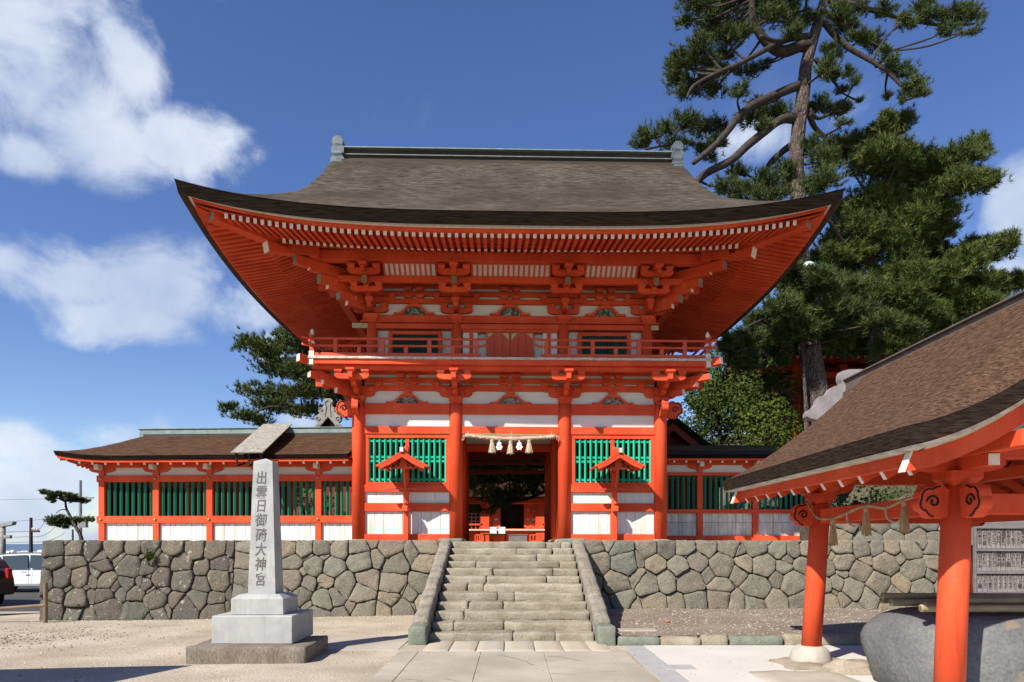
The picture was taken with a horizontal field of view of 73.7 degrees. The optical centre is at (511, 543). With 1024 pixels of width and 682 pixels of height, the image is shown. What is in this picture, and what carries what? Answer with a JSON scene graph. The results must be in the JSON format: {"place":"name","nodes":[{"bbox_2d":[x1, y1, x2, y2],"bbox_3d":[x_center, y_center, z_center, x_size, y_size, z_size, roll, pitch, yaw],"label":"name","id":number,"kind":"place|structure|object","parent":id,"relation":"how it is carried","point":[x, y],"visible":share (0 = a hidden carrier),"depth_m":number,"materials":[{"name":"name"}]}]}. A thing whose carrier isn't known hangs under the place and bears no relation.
{"place":"outdoors","nodes":[
{"label":"outdoors","id":0,"kind":"place"},
{"bbox_2d":[0,586,41,613],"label":"car park asphalt","id":1,"kind":"object","parent":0,"point":[25,595],"visible":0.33,"depth_m":22.42,"materials":[{"name":"grey asphalt"}]},
{"bbox_2d":[0,558,14,604],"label":"parked wagon","id":2,"kind":"object","parent":1,"relation":"on","point":[7,586],"visible":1,"depth_m":19.86,"materials":[{"name":"red paint"}]},
{"bbox_2d":[0,552,43,589],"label":"parked minivan","id":3,"kind":"object","parent":1,"relation":"on","point":[26,567],"visible":0.17,"depth_m":25.70,"materials":[{"name":"silver metal"}]},
{"bbox_2d":[36,488,94,539],"bbox_3d":[-24.789,-1.440,37.950,3.665,3.493,1.990,0,0,0],"label":"pine tree","id":4,"kind":"object","parent":1,"relation":"on","point":[60,520],"visible":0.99,"depth_m":37.87,"materials":[{"name":"green plant"}]},
{"bbox_2d":[6,544,41,551],"bbox_3d":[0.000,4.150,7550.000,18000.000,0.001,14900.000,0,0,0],"label":"sea","id":5,"kind":"structure","parent":0,"point":[19,547],"depth_m":755.99,"materials":[{"name":"liquid"}]},
{"bbox_2d":[6,550,41,552],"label":"breakwater","id":6,"kind":"object","parent":5,"relation":"in","point":[12,551],"visible":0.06,"depth_m":150.05,"materials":[{"name":"white concrete"}]},
{"bbox_2d":[328,636,407,649],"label":"side paving","id":7,"kind":"structure","parent":0,"point":[368,642],"depth_m":11.32,"materials":[{"name":"beige stone"}]},
{"bbox_2d":[368,651,417,681],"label":"approach path","id":8,"kind":"structure","parent":0,"point":[399,662],"depth_m":9.01,"materials":[{"name":"white stone"}]},
{"bbox_2d":[362,641,658,680],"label":"path grit","id":9,"kind":"object","parent":8,"relation":"on","point":[479,667],"visible":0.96,"depth_m":9.23,"materials":[{"name":"beige gravel"}]},
{"bbox_2d":[393,651,480,681],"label":"approach path","id":10,"kind":"structure","parent":0,"point":[452,666],"depth_m":9.01,"materials":[{"name":"beige stone"}]},
{"bbox_2d":[0,562,972,681],"bbox_3d":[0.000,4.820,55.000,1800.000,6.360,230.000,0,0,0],"label":"ground","id":11,"kind":"structure","parent":0,"point":[169,664],"depth_m":10.22,"materials":[{"name":"beige sand"}]},
{"bbox_2d":[0,522,16,553],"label":"stone torii","id":12,"kind":"object","parent":11,"relation":"on","point":[3,526],"visible":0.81,"depth_m":47.85,"materials":[{"name":"white stone"}]},
{"bbox_2d":[0,583,47,622],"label":"rusty rail","id":13,"kind":"object","parent":11,"relation":"on","point":[44,605],"visible":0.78,"depth_m":15.21,"materials":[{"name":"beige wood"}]},
{"bbox_2d":[29,518,39,551],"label":"utility pole","id":14,"kind":"object","parent":11,"relation":"on","point":[32,529],"visible":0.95,"depth_m":44.92,"materials":[{"name":"paint"}]},
{"bbox_2d":[64,480,93,539],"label":"utility pole","id":15,"kind":"object","parent":11,"relation":"on","point":[83,525],"visible":0.41,"depth_m":61.90,"materials":[{"name":"concrete"}]},
{"bbox_2d":[0,621,197,655],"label":"leaf litter","id":16,"kind":"object","parent":11,"relation":"on","point":[6,637],"visible":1,"depth_m":12.47,"materials":[{"name":"brown plant"}]},
{"bbox_2d":[4,615,413,681],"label":"yard pebbles","id":17,"kind":"object","parent":11,"relation":"on","point":[175,636],"visible":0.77,"depth_m":13.77,"materials":[{"name":"beige gravel"}]},
{"bbox_2d":[38,540,440,620],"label":"stone wall","id":18,"kind":"structure","parent":11,"relation":"on","point":[88,580],"depth_m":15.88,"materials":[{"name":"grey stone"}]},
{"bbox_2d":[141,548,155,564],"bbox_3d":[-8.428,0.289,15.796,0.385,0.416,0.227,0,0,0],"label":"wall weed","id":19,"kind":"object","parent":18,"relation":"attached to","point":[149,555],"depth_m":15.79,"materials":[{"name":"green plant"}]},
{"bbox_2d":[376,445,430,539],"bbox_3d":[-2.552,-1.225,16.142,1.200,2.310,0.896,0,0,-2],"label":"roofed post","id":20,"kind":"object","parent":18,"relation":"on","point":[403,460],"visible":0.98,"depth_m":16.00,"materials":[{"name":"paint"}]},
{"bbox_2d":[186,459,327,663],"bbox_3d":[-3.681,0.239,10.060,1.679,3.009,1.321,0,0,0],"label":"stone monument","id":21,"kind":"object","parent":11,"relation":"on","point":[265,620],"visible":0.96,"depth_m":9.83,"materials":[{"name":"stone"}]},
{"bbox_2d":[423,641,453,650],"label":"flagstone paving","id":22,"kind":"structure","parent":11,"relation":"on","point":[438,645],"depth_m":10.83,"materials":[{"name":"beige stone"}]},
{"bbox_2d":[450,641,478,650],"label":"flagstone paving","id":23,"kind":"structure","parent":11,"relation":"on","point":[464,645],"depth_m":10.83,"materials":[{"name":"beige stone"}]},
{"bbox_2d":[477,641,503,651],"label":"flagstone paving","id":24,"kind":"structure","parent":11,"relation":"on","point":[490,645],"depth_m":10.83,"materials":[{"name":"beige stone"}]},
{"bbox_2d":[408,538,615,645],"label":"stone staircase","id":25,"kind":"structure","parent":11,"relation":"on","point":[541,591],"depth_m":13.13,"materials":[{"name":"grey stone"}]},
{"bbox_2d":[504,641,534,650],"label":"flagstone paving","id":26,"kind":"structure","parent":11,"relation":"on","point":[519,645],"depth_m":10.85,"materials":[{"name":"beige stone"}]},
{"bbox_2d":[534,641,563,651],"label":"flagstone paving","id":27,"kind":"structure","parent":11,"relation":"on","point":[543,646],"depth_m":10.83,"materials":[{"name":"beige stone"}]},
{"bbox_2d":[560,641,590,650],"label":"flagstone paving","id":28,"kind":"structure","parent":11,"relation":"on","point":[574,646],"depth_m":10.85,"materials":[{"name":"beige stone"}]},
{"bbox_2d":[585,641,611,651],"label":"flagstone paving","id":29,"kind":"structure","parent":11,"relation":"on","point":[593,645],"depth_m":10.84,"materials":[{"name":"beige stone"}]},
{"bbox_2d":[623,646,689,681],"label":"gutter band","id":30,"kind":"object","parent":11,"relation":"on","point":[652,662],"visible":0.81,"depth_m":9.27,"materials":[{"name":"grey concrete"}]},
{"bbox_2d":[662,665,697,669],"bbox_3d":[2.220,1.668,9.075,0.400,0.064,0.350,0,0,0],"label":"slab","id":31,"kind":"object","parent":11,"relation":"on","point":[679,667],"visible":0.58,"depth_m":9.03,"materials":[{"name":"white stone"}]},
{"bbox_2d":[616,633,861,645],"bbox_3d":[5.323,1.585,11.159,7.226,0.277,0.239,0,0,0],"label":"bed border","id":32,"kind":"object","parent":11,"relation":"on","point":[827,639],"visible":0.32,"depth_m":11.07,"materials":[{"name":"grey stone"}]},
{"bbox_2d":[644,645,877,681],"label":"concrete apron","id":33,"kind":"object","parent":11,"relation":"on","point":[718,668],"visible":0.33,"depth_m":9.78,"materials":[{"name":"beige concrete"}]},
{"bbox_2d":[766,657,837,670],"bbox_3d":[4.146,1.682,9.257,1.227,0.206,1.013,0,0,0],"label":"flat rock","id":34,"kind":"object","parent":33,"relation":"on","point":[786,662],"visible":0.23,"depth_m":9.09,"materials":[{"name":"beige stone"}]},
{"bbox_2d":[748,670,860,681],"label":"paving slab","id":35,"kind":"structure","parent":33,"relation":"on","point":[794,676],"depth_m":8.32,"materials":[{"name":"stone"}]},
{"bbox_2d":[821,659,871,674],"bbox_3d":[4.355,1.619,8.755,0.719,0.288,0.472,0,0,0],"label":"rock","id":36,"kind":"object","parent":33,"relation":"on","point":[852,666],"visible":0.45,"depth_m":8.60,"materials":[{"name":"beige stone"}]},
{"bbox_2d":[722,290,1023,681],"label":"water pavilion","id":37,"kind":"structure","parent":33,"relation":"on","point":[937,419],"depth_m":6.55,"materials":[{"name":"paint"}]},
{"bbox_2d":[805,495,912,545],"bbox_3d":[4.021,-0.276,8.037,0.110,0.611,2.646,0,0,0],"label":"garland rope","id":38,"kind":"object","parent":37,"relation":"hanging from","point":[903,522],"visible":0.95,"depth_m":7.72,"materials":[{"name":"fabric"}]},
{"bbox_2d":[860,606,1023,681],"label":"boulder basin","id":39,"kind":"object","parent":33,"relation":"on","point":[898,644],"visible":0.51,"depth_m":7.30,"materials":[{"name":"grey stone"}]},
{"bbox_2d":[879,597,914,603],"bbox_3d":[5.448,0.685,8.284,1.929,0.085,0.085,0,0,1],"label":"bamboo pole","id":40,"kind":"object","parent":39,"relation":"on","point":[884,600],"visible":0.14,"depth_m":8.27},
{"bbox_2d":[889,599,936,605],"bbox_3d":[5.383,0.685,7.941,1.959,0.085,0.085,0,0,1],"label":"bamboo pole","id":41,"kind":"object","parent":39,"relation":"on","point":[905,602],"visible":0.41,"depth_m":7.92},
{"bbox_2d":[880,592,1023,598],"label":"bamboo pole","id":42,"kind":"object","parent":41,"relation":"on","point":[911,595],"visible":0.55,"depth_m":8.06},
{"bbox_2d":[918,604,1023,612],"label":"bamboo pole","id":43,"kind":"object","parent":39,"relation":"on","point":[982,608],"visible":0.71,"depth_m":7.20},
{"bbox_2d":[969,597,1023,603],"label":"bamboo pole","id":44,"kind":"object","parent":43,"relation":"on","point":[994,600],"visible":0.59,"depth_m":7.32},
{"bbox_2d":[923,602,1023,604],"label":"bamboo pole","id":45,"kind":"object","parent":39,"relation":"on","point":[929,603],"visible":0.11,"depth_m":7.47,"materials":[{"name":"brown wood"}]},
{"bbox_2d":[969,594,1023,597],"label":"bamboo pole","id":46,"kind":"object","parent":39,"relation":"on","point":[996,595],"visible":0.3,"depth_m":7.75,"materials":[{"name":"wood"}]},
{"bbox_2d":[973,521,1023,592],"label":"plaque board","id":47,"kind":"object","parent":11,"relation":"on","point":[998,557],"visible":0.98,"depth_m":12.99,"materials":[{"name":"grey wood"}]},
{"bbox_2d":[0,0,1023,543],"label":"sky","id":48,"kind":"structure","parent":0,"point":[119,316],"materials":[{"name":"blue"}]},
{"bbox_2d":[473,651,551,681],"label":"approach path","id":49,"kind":"structure","parent":0,"point":[496,666],"depth_m":9.01,"materials":[{"name":"beige stone"}]},
{"bbox_2d":[544,651,630,681],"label":"approach path","id":50,"kind":"structure","parent":0,"point":[603,668],"depth_m":9.01,"materials":[{"name":"beige stone"}]},
{"bbox_2d":[606,651,655,681],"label":"approach path","id":51,"kind":"structure","parent":0,"point":[631,669],"depth_m":9.01,"materials":[{"name":"beige stone"}]},
{"bbox_2d":[607,608,892,635],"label":"gravel bed soil","id":52,"kind":"structure","parent":0,"point":[700,625],"depth_m":13.22,"materials":[{"name":"grey gravel"}]},
{"bbox_2d":[617,628,656,631],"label":"stone slab","id":53,"kind":"structure","parent":52,"relation":"on","point":[636,629],"depth_m":11.82,"materials":[{"name":"stone"}]},
{"bbox_2d":[578,540,938,608],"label":"stone wall","id":54,"kind":"structure","parent":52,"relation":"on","point":[715,574],"depth_m":15.89,"materials":[{"name":"grey stone"}]},
{"bbox_2d":[590,446,645,540],"bbox_3d":[2.506,-1.225,16.274,1.200,2.310,0.896,0,0,-2],"label":"roofed post","id":55,"kind":"object","parent":54,"relation":"on","point":[616,461],"visible":0.98,"depth_m":16.20,"materials":[{"name":"paint"}]},
{"bbox_2d":[800,524,972,545],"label":"stone wall","id":56,"kind":"structure","parent":54,"relation":"on","point":[880,532],"depth_m":17.51,"materials":[{"name":"grey stone"}]},
{"bbox_2d":[712,435,916,508],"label":"hillside","id":57,"kind":"structure","parent":0,"point":[863,490],"depth_m":24.40,"materials":[{"name":"green plant"}]},
{"bbox_2d":[684,418,722,444],"bbox_3d":[8.006,-3.632,27.126,3.398,2.862,1.936,0,0,28],"label":"round tree","id":58,"kind":"object","parent":57,"relation":"on","point":[701,431],"visible":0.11,"depth_m":27.23,"materials":[{"name":"green plant"}]},
{"bbox_2d":[679,369,759,487],"bbox_3d":[8.869,-4.990,30.126,3.442,5.035,3.840,0,0,0],"label":"round tree","id":59,"kind":"object","parent":57,"relation":"on","point":[717,432],"visible":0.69,"depth_m":29.47,"materials":[{"name":"green plant"}]},
{"bbox_2d":[682,342,763,440],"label":"forest tree","id":60,"kind":"object","parent":57,"relation":"on","point":[719,367],"visible":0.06,"depth_m":49.48,"materials":[{"name":"green plant"}]},
{"bbox_2d":[734,399,764,438],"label":"forest tree","id":61,"kind":"object","parent":57,"relation":"on","point":[754,433],"visible":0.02,"depth_m":47.38,"materials":[{"name":"green plant"}]},
{"bbox_2d":[715,365,803,444],"bbox_3d":[12.493,-5.889,33.385,6.042,6.318,3.332,0,0,-15],"label":"round tree","id":62,"kind":"object","parent":57,"relation":"on","point":[759,385],"visible":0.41,"depth_m":32.79,"materials":[{"name":"green plant"}]},
{"bbox_2d":[727,392,803,450],"bbox_3d":[10.913,-4.410,28.696,3.604,4.038,3.101,0,0,0],"label":"round tree","id":63,"kind":"object","parent":57,"relation":"on","point":[767,436],"visible":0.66,"depth_m":28.50,"materials":[{"name":"green plant"}]},
{"bbox_2d":[626,0,989,507],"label":"pine tree","id":64,"kind":"object","parent":57,"relation":"on","point":[795,180],"visible":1,"depth_m":23.63,"materials":[{"name":"green plant"}]},
{"bbox_2d":[710,258,930,429],"bbox_3d":[10.418,-5.601,23.422,7.874,8.196,4.077,0,0,0],"label":"pine tree","id":65,"kind":"object","parent":57,"relation":"on","point":[784,319],"visible":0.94,"depth_m":22.72,"materials":[{"name":"green plant"}]},
{"bbox_2d":[711,317,948,446],"bbox_3d":[17.572,-7.600,35.424,12.400,9.500,10.200,0,0,4],"label":"shrine","id":66,"kind":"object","parent":57,"relation":"on","point":[834,365],"visible":0.09,"depth_m":33.05,"materials":[{"name":"paint"}]},
{"bbox_2d":[830,485,883,506],"bbox_3d":[10.315,-1.127,20.394,1.707,1.440,1.704,0,0,0],"label":"slope shrub","id":67,"kind":"object","parent":57,"relation":"on","point":[854,502],"visible":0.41,"depth_m":20.06,"materials":[{"name":"green plant"}]},
{"bbox_2d":[867,485,915,502],"bbox_3d":[11.832,-1.266,21.004,1.745,1.682,1.466,0,0,0],"label":"slope shrub","id":68,"kind":"object","parent":57,"relation":"on","point":[891,494],"visible":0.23,"depth_m":20.83,"materials":[{"name":"green plant"}]},
{"bbox_2d":[809,101,1023,365],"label":"pine tree","id":69,"kind":"object","parent":57,"relation":"on","point":[901,212],"visible":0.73,"depth_m":24.51,"materials":[{"name":"green plant"}]},
{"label":"terrace ground","id":70,"kind":"structure","parent":0,"visible":0},
{"bbox_2d":[53,426,351,540],"bbox_3d":[-7.597,-1.567,18.306,7.420,3.035,3.140,0,0,3],"label":"shrine corridor","id":71,"kind":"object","parent":70,"relation":"on","point":[193,484],"visible":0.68,"depth_m":17.43,"materials":[{"name":"paint"}]},
{"bbox_2d":[231,424,291,465],"bbox_3d":[-6.273,-2.525,17.205,0.770,1.333,1.961,0,0,2],"label":"plank roof cover","id":72,"kind":"object","parent":71,"relation":"on","point":[262,439],"visible":0.88,"depth_m":16.97,"materials":[{"name":"grey wood"}]},
{"bbox_2d":[215,323,351,426],"bbox_3d":[-10.493,-7.080,33.755,7.621,8.976,5.548,0,0,-25],"label":"pine tree","id":73,"kind":"object","parent":70,"relation":"on","point":[269,351],"visible":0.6,"depth_m":33.05,"materials":[{"name":"green plant"}]},
{"bbox_2d":[297,487,333,515],"bbox_3d":[-7.325,-1.062,24.227,1.618,2.183,3.041,0,0,-44],"label":"courtyard shrub","id":74,"kind":"object","parent":70,"relation":"on","point":[310,503],"visible":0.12,"depth_m":23.47,"materials":[{"name":"green plant"}]},
{"bbox_2d":[297,398,351,515],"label":"side hall","id":75,"kind":"structure","parent":70,"relation":"on","point":[327,410],"depth_m":23.30,"materials":[{"name":"red wood"}]},
{"bbox_2d":[475,534,483,541],"bbox_3d":[-1.472,-0.190,31.000,0.455,0.480,0.060,0,0,0],"label":"red railing","id":76,"kind":"object","parent":70,"relation":"on","point":[479,535],"visible":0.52,"depth_m":30.97,"materials":[{"name":"paint"}]},
{"bbox_2d":[482,534,507,541],"bbox_3d":[-0.748,-0.200,30.000,1.100,0.460,0.500,0,0,0],"label":"white table","id":77,"kind":"object","parent":70,"relation":"on","point":[494,534],"visible":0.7,"depth_m":29.75,"materials":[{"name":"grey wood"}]},
{"bbox_2d":[490,527,496,533],"bbox_3d":[-0.818,-0.585,30.000,0.300,0.300,0.240,0,0,0],"label":"white box","id":78,"kind":"object","parent":77,"relation":"on","point":[493,530],"visible":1,"depth_m":29.88,"materials":[{"name":"paper"}]},
{"bbox_2d":[499,527,504,533],"bbox_3d":[-0.438,-0.585,30.000,0.300,0.300,0.240,0,0,0],"label":"white box","id":79,"kind":"object","parent":77,"relation":"on","point":[501,530],"visible":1,"depth_m":29.88,"materials":[{"name":"paper"}]},
{"bbox_2d":[469,459,544,514],"bbox_3d":[0.043,-2.380,26.483,5.395,4.486,2.605,0,0,0],"label":"pine tree","id":80,"kind":"object","parent":70,"relation":"on","point":[517,489],"visible":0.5,"depth_m":26.01,"materials":[{"name":"green plant"}]},
{"bbox_2d":[469,459,544,541],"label":"worship hall","id":81,"kind":"structure","parent":70,"relation":"on","point":[526,517],"depth_m":33.16,"materials":[{"name":"paint"}]},
{"bbox_2d":[489,505,499,528],"bbox_3d":[-0.883,-1.367,33.205,0.646,1.276,0.110,0,0,0],"label":"lattice door","id":82,"kind":"structure","parent":81,"relation":"in","point":[494,520],"depth_m":33.16,"materials":[{"name":"paint"}]},
{"bbox_2d":[524,504,534,528],"bbox_3d":[0.946,-1.367,33.205,0.730,1.276,0.110,0,0,0],"label":"lattice door","id":83,"kind":"structure","parent":81,"relation":"in","point":[529,509],"depth_m":33.16,"materials":[{"name":"paint"}]},
{"bbox_2d":[174,135,844,541],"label":"shrine gate","id":84,"kind":"structure","parent":70,"relation":"on","point":[448,299],"depth_m":16.72,"materials":[{"name":"red wood"}]},
{"bbox_2d":[365,434,449,484],"bbox_3d":[-2.570,-2.070,16.784,2.080,1.240,0.100,0,0,-2],"label":"window","id":85,"kind":"structure","parent":84,"relation":"in","point":[446,437],"depth_m":16.76,"materials":[{"name":"paint"}]},
{"bbox_2d":[388,331,441,352],"bbox_3d":[-2.412,-4.815,17.040,1.330,0.970,0.115,0,0,-2],"label":"window","id":86,"kind":"structure","parent":84,"relation":"in","point":[391,334],"depth_m":17.00,"materials":[{"name":"paint"}]},
{"bbox_2d":[486,332,509,356],"bbox_3d":[-0.349,-4.815,17.087,0.592,0.930,0.070,0,0,-2],"label":"door","id":87,"kind":"structure","parent":84,"relation":"in","point":[499,343],"depth_m":17.06,"materials":[{"name":"red wood"}]},
{"bbox_2d":[462,431,558,454],"bbox_3d":[-0.032,-2.458,16.631,2.398,0.586,0.210,0,0,-1],"label":"straw rope","id":88,"kind":"object","parent":84,"relation":"hanging from","point":[510,450],"visible":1,"depth_m":16.60,"materials":[{"name":"beige fabric"}]},
{"bbox_2d":[510,333,533,356],"bbox_3d":[0.254,-4.815,17.103,0.592,0.930,0.070,0,0,-1],"label":"door","id":89,"kind":"structure","parent":84,"relation":"in","point":[521,344],"depth_m":17.07,"materials":[{"name":"red wood"}]},
{"bbox_2d":[578,332,630,354],"bbox_3d":[2.316,-4.815,17.164,1.330,0.970,0.115,0,0,-2],"label":"window","id":90,"kind":"structure","parent":84,"relation":"in","point":[581,335],"depth_m":17.12,"materials":[{"name":"paint"}]},
{"bbox_2d":[571,435,653,484],"bbox_3d":[2.489,-2.070,16.916,2.080,1.240,0.100,0,0,-2],"label":"window","id":91,"kind":"structure","parent":84,"relation":"in","point":[612,438],"depth_m":16.88,"materials":[{"name":"paint"}]},
{"bbox_2d":[508,534,527,540],"bbox_3d":[0.271,-0.200,31.550,0.920,0.460,0.540,0,0,0],"label":"offering box","id":92,"kind":"object","parent":70,"relation":"on","point":[517,537],"visible":0.73,"depth_m":31.30,"materials":[{"name":"grey wood"}]},
{"bbox_2d":[529,534,543,541],"bbox_3d":[1.116,-0.190,31.000,0.653,0.480,0.060,0,0,0],"label":"red railing","id":93,"kind":"object","parent":70,"relation":"on","point":[536,535],"visible":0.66,"depth_m":30.97,"materials":[{"name":"paint"}]},
{"bbox_2d":[667,418,719,508],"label":"side hall","id":94,"kind":"structure","parent":70,"relation":"on","point":[679,432],"depth_m":24.02,"materials":[{"name":"grey wood"}]},
{"bbox_2d":[667,445,805,540],"bbox_3d":[6.312,-1.468,20.223,5.240,2.856,2.800,0,0,-1],"label":"shrine corridor","id":95,"kind":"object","parent":70,"relation":"on","point":[699,465],"visible":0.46,"depth_m":19.30,"materials":[{"name":"paint"}]}
]}

